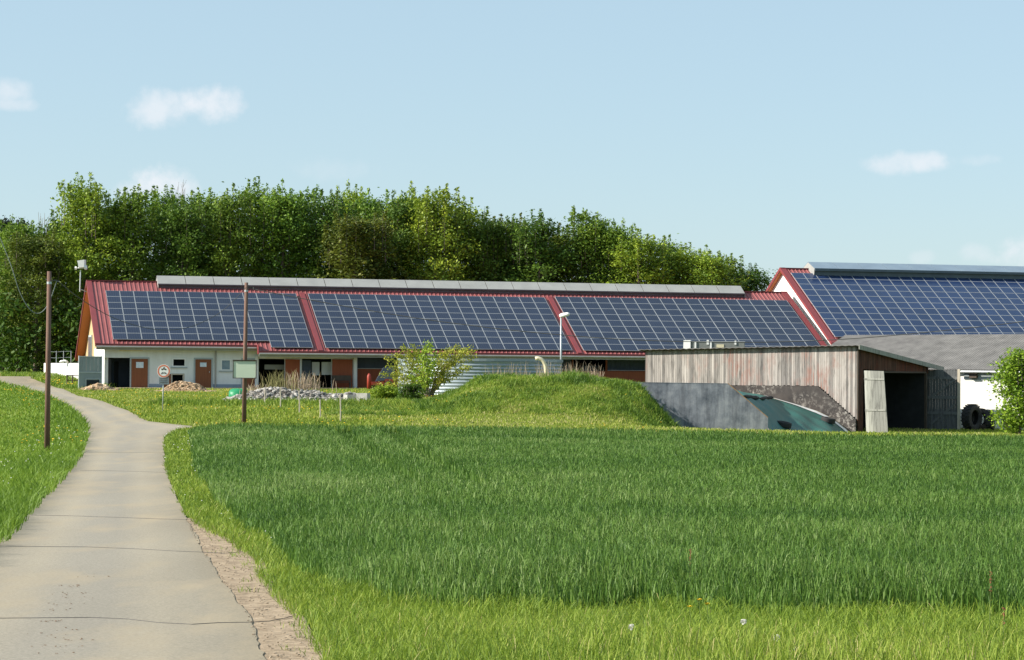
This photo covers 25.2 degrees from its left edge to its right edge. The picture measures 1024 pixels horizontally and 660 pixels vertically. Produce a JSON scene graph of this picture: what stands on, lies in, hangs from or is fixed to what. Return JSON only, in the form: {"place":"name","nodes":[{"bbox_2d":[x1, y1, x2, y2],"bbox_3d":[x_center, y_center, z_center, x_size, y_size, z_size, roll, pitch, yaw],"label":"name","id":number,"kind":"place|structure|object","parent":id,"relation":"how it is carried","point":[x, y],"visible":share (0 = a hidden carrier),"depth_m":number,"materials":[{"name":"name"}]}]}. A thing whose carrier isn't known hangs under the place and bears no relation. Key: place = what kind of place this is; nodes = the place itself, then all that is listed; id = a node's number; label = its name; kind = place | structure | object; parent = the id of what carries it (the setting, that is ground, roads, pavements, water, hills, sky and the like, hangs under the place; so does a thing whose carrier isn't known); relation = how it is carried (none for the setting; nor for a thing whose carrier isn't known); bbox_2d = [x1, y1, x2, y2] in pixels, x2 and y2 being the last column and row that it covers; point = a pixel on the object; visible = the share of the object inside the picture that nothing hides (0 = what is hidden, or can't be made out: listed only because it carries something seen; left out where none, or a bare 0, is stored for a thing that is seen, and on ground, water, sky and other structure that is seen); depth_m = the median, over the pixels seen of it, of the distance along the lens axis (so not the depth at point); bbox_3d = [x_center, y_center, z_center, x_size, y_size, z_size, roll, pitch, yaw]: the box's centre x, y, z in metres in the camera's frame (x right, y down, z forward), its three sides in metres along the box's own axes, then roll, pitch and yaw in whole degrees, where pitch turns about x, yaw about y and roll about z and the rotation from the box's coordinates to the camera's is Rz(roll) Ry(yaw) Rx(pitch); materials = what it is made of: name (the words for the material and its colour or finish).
{"place":"outdoors","nodes":[
{"label":"outdoors","id":0,"kind":"place"},
{"bbox_2d":[0,380,93,542],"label":"field grass","id":1,"kind":"structure","parent":0,"point":[34,464],"depth_m":73.25,"materials":[{"name":"plant"}]},
{"bbox_2d":[113,387,331,387],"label":"gravel yard","id":2,"kind":"structure","parent":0,"point":[164,387],"depth_m":169.33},
{"bbox_2d":[331,375,350,387],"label":"wooden bench","id":3,"kind":"object","parent":2,"relation":"on","point":[340,377],"visible":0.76,"depth_m":172.79,"materials":[{"name":"brown wood"}]},
{"bbox_2d":[0,368,1022,659],"bbox_3d":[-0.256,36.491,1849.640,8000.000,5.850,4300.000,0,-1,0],"label":"ground","id":4,"kind":"structure","parent":0,"point":[532,414],"depth_m":109.22,"materials":[{"name":"plant"}]},
{"bbox_2d":[0,215,19,371],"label":"broadleaf tree","id":5,"kind":"object","parent":4,"relation":"on","point":[5,221],"visible":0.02,"depth_m":215.41,"materials":[{"name":"green plant"}]},
{"bbox_2d":[0,213,62,371],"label":"broadleaf tree","id":6,"kind":"object","parent":4,"relation":"on","point":[21,230],"visible":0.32,"depth_m":205.36,"materials":[{"name":"green plant"}]},
{"bbox_2d":[0,228,81,371],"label":"broadleaf tree","id":7,"kind":"object","parent":4,"relation":"on","point":[40,249],"visible":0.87,"depth_m":200.12,"materials":[{"name":"green plant"}]},
{"bbox_2d":[44,271,56,450],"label":"utility pole","id":8,"kind":"object","parent":4,"relation":"on","point":[47,378],"visible":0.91,"depth_m":74.92,"materials":[{"name":"brown wood"}]},
{"bbox_2d":[0,238,56,313],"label":"overhead cable","id":9,"kind":"object","parent":8,"relation":"hanging from","point":[17,285],"visible":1,"depth_m":75.13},
{"bbox_2d":[0,370,116,388],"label":"back grass","id":10,"kind":"structure","parent":4,"relation":"on","point":[38,376],"depth_m":178.42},
{"bbox_2d":[16,209,105,362],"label":"broadleaf tree","id":11,"kind":"object","parent":4,"relation":"on","point":[52,225],"visible":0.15,"depth_m":206.27,"materials":[{"name":"green plant"}]},
{"bbox_2d":[44,363,77,377],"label":"wall","id":12,"kind":"structure","parent":4,"relation":"on","point":[66,368],"depth_m":186.04,"materials":[{"name":"white paint"}]},
{"bbox_2d":[24,172,136,362],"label":"broadleaf tree","id":13,"kind":"object","parent":4,"relation":"on","point":[87,221],"visible":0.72,"depth_m":202.27,"materials":[{"name":"green plant"}]},
{"bbox_2d":[78,356,101,386],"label":"metal gate","id":14,"kind":"structure","parent":4,"relation":"on","point":[90,370],"depth_m":164.95,"materials":[{"name":"metal"}]},
{"bbox_2d":[79,383,119,390],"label":"stone heap","id":15,"kind":"object","parent":4,"relation":"on","point":[98,386],"visible":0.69,"depth_m":159.35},
{"bbox_2d":[57,194,164,300],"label":"broadleaf tree","id":16,"kind":"object","parent":4,"relation":"on","point":[109,195],"visible":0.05,"depth_m":208.28,"materials":[{"name":"green plant"}]},
{"bbox_2d":[67,184,187,291],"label":"broadleaf tree","id":17,"kind":"object","parent":4,"relation":"on","point":[128,227],"visible":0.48,"depth_m":204.09,"materials":[{"name":"green plant"}]},
{"bbox_2d":[0,376,265,659],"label":"lane","id":18,"kind":"structure","parent":4,"relation":"on","point":[176,584],"depth_m":26.19,"materials":[{"name":"concrete"}]},
{"bbox_2d":[19,546,234,552],"bbox_3d":[-5.245,2.877,30.166,3.518,0.014,0.395,0,-1,16],"label":"joint","id":19,"kind":"object","parent":18,"relation":"on","point":[108,547],"visible":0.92,"depth_m":30.36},
{"bbox_2d":[38,616,291,623],"bbox_3d":[-3.254,2.530,19.902,2.859,0.031,0.815,1,-1,-13],"label":"joint","id":20,"kind":"object","parent":18,"relation":"on","point":[156,622],"visible":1,"depth_m":20.05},
{"bbox_2d":[105,184,213,280],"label":"broadleaf tree","id":21,"kind":"object","parent":4,"relation":"on","point":[161,204],"visible":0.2,"depth_m":208.64,"materials":[{"name":"green plant"}]},
{"bbox_2d":[157,364,169,408],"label":"road sign","id":22,"kind":"object","parent":4,"relation":"on","point":[163,371],"visible":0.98,"depth_m":111.92,"materials":[{"name":"metal"}]},
{"bbox_2d":[141,193,221,280],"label":"broadleaf tree","id":23,"kind":"object","parent":4,"relation":"on","point":[182,221],"visible":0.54,"depth_m":203.22,"materials":[{"name":"green plant"}]},
{"bbox_2d":[150,381,213,391],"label":"earth heap","id":24,"kind":"object","parent":4,"relation":"on","point":[183,386],"visible":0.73,"depth_m":156.14,"materials":[{"name":"beige stone"}]},
{"bbox_2d":[168,187,246,276],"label":"broadleaf tree","id":25,"kind":"object","parent":4,"relation":"on","point":[207,200],"visible":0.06,"depth_m":209.36,"materials":[{"name":"green plant"}]},
{"bbox_2d":[185,181,267,276],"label":"broadleaf tree","id":26,"kind":"object","parent":4,"relation":"on","point":[224,258],"visible":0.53,"depth_m":204.25,"materials":[{"name":"green plant"}]},
{"bbox_2d":[228,388,247,396],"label":"plastic cover","id":27,"kind":"object","parent":4,"relation":"on","point":[233,391],"visible":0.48,"depth_m":137.60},
{"bbox_2d":[242,282,253,422],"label":"utility pole","id":28,"kind":"object","parent":4,"relation":"on","point":[244,395],"visible":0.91,"depth_m":103.94,"materials":[{"name":"brown wood"}]},
{"bbox_2d":[57,280,245,329],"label":"overhead cable","id":29,"kind":"object","parent":28,"relation":"hanging from","point":[145,327],"visible":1,"depth_m":88.45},
{"bbox_2d":[233,360,256,378],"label":"notice board","id":30,"kind":"object","parent":28,"relation":"attached to","point":[244,369],"visible":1,"depth_m":103.68,"materials":[{"name":"green metal"}]},
{"bbox_2d":[254,289,1023,342],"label":"overhead cable","id":31,"kind":"object","parent":28,"relation":"hanging from","point":[633,339],"visible":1,"depth_m":104.01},
{"bbox_2d":[187,518,325,659],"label":"gravel shoulder","id":32,"kind":"object","parent":4,"relation":"on","point":[249,607],"visible":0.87,"depth_m":21.93},
{"bbox_2d":[186,518,321,659],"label":"pebbles","id":33,"kind":"object","parent":32,"relation":"on","point":[282,655],"visible":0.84,"depth_m":21.70,"materials":[{"name":"gravel"}]},
{"bbox_2d":[191,518,317,659],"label":"gravel weeds","id":34,"kind":"object","parent":32,"relation":"on","point":[238,553],"visible":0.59,"depth_m":25.20,"materials":[{"name":"green plant"}]},
{"bbox_2d":[208,176,314,277],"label":"broadleaf tree","id":35,"kind":"object","parent":4,"relation":"on","point":[255,197],"visible":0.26,"depth_m":207.99,"materials":[{"name":"green plant"}]},
{"bbox_2d":[234,178,328,278],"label":"broadleaf tree","id":36,"kind":"object","parent":4,"relation":"on","point":[282,215],"visible":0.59,"depth_m":205.47,"materials":[{"name":"green plant"}]},
{"bbox_2d":[225,386,355,400],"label":"rubble heap","id":37,"kind":"object","parent":4,"relation":"on","point":[270,392],"visible":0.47,"depth_m":127.15,"materials":[{"name":"stone"}]},
{"bbox_2d":[251,368,321,389],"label":"reed clump","id":38,"kind":"object","parent":37,"relation":"on","point":[278,384],"visible":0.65,"depth_m":128.80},
{"bbox_2d":[285,371,336,392],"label":"reed clump","id":39,"kind":"object","parent":37,"relation":"on","point":[306,385],"visible":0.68,"depth_m":128.88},
{"bbox_2d":[260,184,330,278],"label":"broadleaf tree","id":40,"kind":"object","parent":4,"relation":"on","point":[313,194],"visible":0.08,"depth_m":210.58,"materials":[{"name":"green plant"}]},
{"bbox_2d":[287,189,377,278],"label":"broadleaf tree","id":41,"kind":"object","parent":4,"relation":"on","point":[327,209],"visible":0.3,"depth_m":206.48,"materials":[{"name":"green plant"}]},
{"bbox_2d":[327,179,374,278],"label":"broadleaf tree","id":42,"kind":"object","parent":4,"relation":"on","point":[351,195],"visible":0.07,"depth_m":215.00,"materials":[{"name":"green plant"}]},
{"bbox_2d":[0,223,712,372],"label":"woodland","id":43,"kind":"object","parent":4,"relation":"on","point":[4,364],"visible":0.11,"depth_m":199.31,"materials":[{"name":"green plant"}]},
{"bbox_2d":[356,393,369,401],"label":"concrete block","id":44,"kind":"object","parent":4,"relation":"on","point":[362,396],"depth_m":124.73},
{"bbox_2d":[303,208,429,279],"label":"broadleaf tree","id":45,"kind":"object","parent":4,"relation":"on","point":[352,246],"visible":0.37,"depth_m":201.44,"materials":[{"name":"green plant"}]},
{"bbox_2d":[91,389,664,429],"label":"dandelion flowers","id":46,"kind":"object","parent":4,"relation":"on","point":[279,406],"visible":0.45,"depth_m":115.44,"materials":[{"name":"yellow plant"}]},
{"bbox_2d":[367,366,395,388],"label":"red machine","id":47,"kind":"object","parent":4,"relation":"on","point":[386,378],"visible":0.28,"depth_m":169.85,"materials":[{"name":"paint"}]},
{"bbox_2d":[347,187,423,279],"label":"broadleaf tree","id":48,"kind":"object","parent":4,"relation":"on","point":[366,209],"visible":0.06,"depth_m":211.74,"materials":[{"name":"green plant"}]},
{"bbox_2d":[368,384,402,398],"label":"shrub","id":49,"kind":"object","parent":4,"relation":"on","point":[386,391],"visible":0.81,"depth_m":136.41,"materials":[{"name":"green plant"}]},
{"bbox_2d":[362,190,444,279],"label":"broadleaf tree","id":50,"kind":"object","parent":4,"relation":"on","point":[395,212],"visible":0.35,"depth_m":206.45,"materials":[{"name":"green plant"}]},
{"bbox_2d":[395,382,428,399],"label":"shrub","id":51,"kind":"object","parent":4,"relation":"on","point":[413,390],"visible":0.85,"depth_m":132.70,"materials":[{"name":"green plant"}]},
{"bbox_2d":[370,180,469,279],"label":"broadleaf tree","id":52,"kind":"object","parent":4,"relation":"on","point":[410,191],"visible":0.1,"depth_m":208.92,"materials":[{"name":"green plant"}]},
{"bbox_2d":[406,338,440,396],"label":"young tree","id":53,"kind":"object","parent":4,"relation":"on","point":[427,374],"visible":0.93,"depth_m":141.00,"materials":[{"name":"green plant"}]},
{"bbox_2d":[377,343,479,395],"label":"willow shrub","id":54,"kind":"object","parent":4,"relation":"on","point":[445,369],"visible":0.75,"depth_m":142.54,"materials":[{"name":"green plant"}]},
{"bbox_2d":[384,183,482,280],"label":"broadleaf tree","id":55,"kind":"object","parent":4,"relation":"on","point":[434,221],"visible":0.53,"depth_m":204.67,"materials":[{"name":"green plant"}]},
{"bbox_2d":[75,276,826,387],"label":"stable","id":56,"kind":"structure","parent":4,"relation":"on","point":[138,363],"depth_m":177.29,"materials":[{"name":"white paint"}]},
{"bbox_2d":[75,260,86,291],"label":"wind sensor mast","id":57,"kind":"object","parent":56,"relation":"on","point":[81,263],"visible":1,"depth_m":177.01,"materials":[{"name":"metal"}]},
{"bbox_2d":[88,335,92,355],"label":"window","id":58,"kind":"structure","parent":56,"relation":"in","point":[90,337],"depth_m":180.42,"materials":[{"name":"glass"}]},
{"bbox_2d":[108,358,110,385],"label":"door","id":59,"kind":"structure","parent":56,"relation":"in","point":[109,359],"depth_m":169.24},
{"bbox_2d":[114,361,118,386],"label":"inner door","id":60,"kind":"structure","parent":56,"relation":"in","point":[116,363],"depth_m":171.65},
{"bbox_2d":[130,357,148,386],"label":"door","id":61,"kind":"structure","parent":56,"relation":"in","point":[139,366],"depth_m":169.44,"materials":[{"name":"brown wood"}]},
{"bbox_2d":[194,358,212,387],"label":"door","id":62,"kind":"structure","parent":56,"relation":"in","point":[203,367],"depth_m":170.65,"materials":[{"name":"brown wood"}]},
{"bbox_2d":[106,291,312,347],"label":"solar array","id":63,"kind":"object","parent":56,"relation":"on","point":[277,320],"visible":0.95,"depth_m":173.79,"materials":[{"name":"glass"}]},
{"bbox_2d":[219,359,232,371],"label":"window","id":64,"kind":"structure","parent":56,"relation":"in","point":[225,363],"depth_m":171.11,"materials":[{"name":"glass"}]},
{"bbox_2d":[241,358,254,387],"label":"door","id":65,"kind":"structure","parent":56,"relation":"in","point":[249,380],"depth_m":171.53,"materials":[{"name":"brown wood"}]},
{"bbox_2d":[285,359,299,387],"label":"sliding door","id":66,"kind":"structure","parent":56,"relation":"in","point":[294,364],"depth_m":172.28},
{"bbox_2d":[302,360,310,386],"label":"door","id":67,"kind":"structure","parent":56,"relation":"in","point":[306,364],"depth_m":173.04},
{"bbox_2d":[332,359,352,387],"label":"sliding door","id":68,"kind":"structure","parent":56,"relation":"in","point":[339,366],"depth_m":173.25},
{"bbox_2d":[308,293,571,350],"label":"solar array","id":69,"kind":"object","parent":56,"relation":"on","point":[343,327],"visible":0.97,"depth_m":178.02,"materials":[{"name":"glass"}]},
{"bbox_2d":[555,297,819,350],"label":"solar array","id":70,"kind":"object","parent":56,"relation":"on","point":[771,323],"visible":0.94,"depth_m":183.80,"materials":[{"name":"glass"}]},
{"bbox_2d":[416,196,502,280],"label":"broadleaf tree","id":71,"kind":"object","parent":4,"relation":"on","point":[470,224],"visible":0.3,"depth_m":207.85,"materials":[{"name":"green plant"}]},
{"bbox_2d":[397,358,562,394],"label":"slurry tank","id":72,"kind":"object","parent":4,"relation":"on","point":[480,366],"visible":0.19,"depth_m":152.65,"materials":[{"name":"metal"}]},
{"bbox_2d":[325,369,680,426],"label":"mound grass","id":73,"kind":"structure","parent":4,"relation":"on","point":[431,405],"depth_m":113.93,"materials":[{"name":"plant"}]},
{"bbox_2d":[476,211,531,280],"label":"broadleaf tree","id":74,"kind":"object","parent":4,"relation":"on","point":[501,218],"visible":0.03,"depth_m":211.24,"materials":[{"name":"green plant"}]},
{"bbox_2d":[468,212,542,281],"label":"broadleaf tree","id":75,"kind":"object","parent":4,"relation":"on","point":[495,231],"visible":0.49,"depth_m":206.39,"materials":[{"name":"green plant"}]},
{"bbox_2d":[52,385,1023,437],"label":"meadow grass","id":76,"kind":"structure","parent":4,"relation":"on","point":[191,403],"depth_m":110.11,"materials":[{"name":"plant"}]},
{"bbox_2d":[483,361,603,376],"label":"dry grass","id":77,"kind":"structure","parent":4,"relation":"on","point":[569,367],"depth_m":122.36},
{"bbox_2d":[494,208,593,282],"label":"broadleaf tree","id":78,"kind":"object","parent":4,"relation":"on","point":[530,238],"visible":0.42,"depth_m":205.50,"materials":[{"name":"green plant"}]},
{"bbox_2d":[535,222,584,282],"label":"broadleaf tree","id":79,"kind":"object","parent":4,"relation":"on","point":[563,273],"visible":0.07,"depth_m":209.97,"materials":[{"name":"green plant"}]},
{"bbox_2d":[559,312,569,359],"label":"street lamp","id":80,"kind":"object","parent":4,"relation":"on","point":[561,315],"visible":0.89,"depth_m":165.95,"materials":[{"name":"metal"}]},
{"bbox_2d":[536,205,620,283],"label":"broadleaf tree","id":81,"kind":"object","parent":4,"relation":"on","point":[586,233],"visible":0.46,"depth_m":206.91,"materials":[{"name":"green plant"}]},
{"bbox_2d":[187,421,1023,616],"bbox_3d":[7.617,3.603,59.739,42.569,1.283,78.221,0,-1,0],"label":"wheat crop","id":82,"kind":"object","parent":4,"relation":"on","point":[570,514],"visible":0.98,"depth_m":35.63,"materials":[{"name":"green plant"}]},
{"bbox_2d":[584,218,646,283],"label":"broadleaf tree","id":83,"kind":"object","parent":4,"relation":"on","point":[614,233],"visible":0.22,"depth_m":206.27,"materials":[{"name":"green plant"}]},
{"bbox_2d":[592,228,692,284],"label":"broadleaf tree","id":84,"kind":"object","parent":4,"relation":"on","point":[639,250],"visible":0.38,"depth_m":204.17,"materials":[{"name":"green plant"}]},
{"bbox_2d":[642,233,689,284],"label":"broadleaf tree","id":85,"kind":"object","parent":4,"relation":"on","point":[672,246],"visible":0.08,"depth_m":209.39,"materials":[{"name":"green plant"}]},
{"bbox_2d":[645,242,712,284],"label":"broadleaf tree","id":86,"kind":"object","parent":4,"relation":"on","point":[679,256],"visible":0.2,"depth_m":206.06,"materials":[{"name":"green plant"}]},
{"bbox_2d":[632,382,767,430],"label":"silo wall","id":87,"kind":"structure","parent":4,"relation":"on","point":[722,406],"depth_m":123.17,"materials":[{"name":"concrete"}]},
{"bbox_2d":[683,340,744,348],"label":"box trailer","id":88,"kind":"object","parent":4,"relation":"on","point":[705,344],"visible":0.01,"depth_m":156.76,"materials":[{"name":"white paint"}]},
{"bbox_2d":[676,244,753,287],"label":"broadleaf tree","id":89,"kind":"object","parent":4,"relation":"on","point":[713,268],"visible":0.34,"depth_m":204.30,"materials":[{"name":"green plant"}]},
{"bbox_2d":[705,253,759,290],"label":"broadleaf tree","id":90,"kind":"object","parent":4,"relation":"on","point":[734,275],"visible":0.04,"depth_m":208.92,"materials":[{"name":"green plant"}]},
{"bbox_2d":[734,263,777,290],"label":"broadleaf tree","id":91,"kind":"object","parent":4,"relation":"on","point":[757,276],"visible":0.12,"depth_m":211.56,"materials":[{"name":"green plant"}]},
{"bbox_2d":[737,390,844,432],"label":"silage tarp","id":92,"kind":"object","parent":4,"relation":"on","point":[797,417],"visible":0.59,"depth_m":130.21,"materials":[{"name":"plastic"}]},
{"bbox_2d":[775,398,847,431],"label":"plastic film","id":93,"kind":"object","parent":92,"relation":"on","point":[817,412],"visible":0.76,"depth_m":135.35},
{"bbox_2d":[639,345,943,431],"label":"plank shed","id":94,"kind":"structure","parent":4,"relation":"on","point":[835,373],"depth_m":139.34,"materials":[{"name":"grey wood"}]},
{"bbox_2d":[864,371,887,432],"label":"plank door","id":95,"kind":"structure","parent":94,"relation":"attached to","point":[875,406],"depth_m":133.88,"materials":[{"name":"wood"}]},
{"bbox_2d":[731,385,855,431],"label":"silo wall","id":96,"kind":"structure","parent":4,"relation":"on","point":[817,398],"depth_m":136.60,"materials":[{"name":"concrete"}]},
{"bbox_2d":[766,262,1023,345],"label":"tall barn","id":97,"kind":"structure","parent":4,"relation":"on","point":[783,279],"depth_m":195.04,"materials":[{"name":"white paint"}]},
{"bbox_2d":[791,273,1023,336],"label":"solar array","id":98,"kind":"object","parent":97,"relation":"on","point":[861,305],"visible":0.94,"depth_m":191.10,"materials":[{"name":"glass"}]},
{"bbox_2d":[830,334,1023,428],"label":"outbuilding","id":99,"kind":"structure","parent":4,"relation":"on","point":[971,356],"depth_m":150.14,"materials":[{"name":"concrete"}]},
{"bbox_2d":[927,369,960,429],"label":"plank gate","id":100,"kind":"structure","parent":4,"relation":"on","point":[943,388],"depth_m":143.05,"materials":[{"name":"wood"}]},
{"bbox_2d":[960,404,982,429],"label":"tractor tyre","id":101,"kind":"object","parent":4,"relation":"on","point":[974,412],"visible":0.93,"depth_m":142.59,"materials":[{"name":"rubber"}]},
{"bbox_2d":[985,410,994,429],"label":"tractor tyre","id":102,"kind":"object","parent":4,"relation":"on","point":[988,424],"visible":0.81,"depth_m":142.93,"materials":[{"name":"rubber"}]},
{"bbox_2d":[984,347,1023,433],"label":"leafy bush","id":103,"kind":"object","parent":4,"relation":"on","point":[1011,368],"visible":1,"depth_m":130.47,"materials":[{"name":"green plant"}]},
{"bbox_2d":[0,0,1023,292],"label":"sky","id":104,"kind":"structure","parent":0,"point":[775,134],"materials":[{"name":"blue"}]},
{"bbox_2d":[160,426,1023,659],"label":"verge grass","id":105,"kind":"structure","parent":0,"point":[804,635],"depth_m":18.33,"materials":[{"name":"plant"}]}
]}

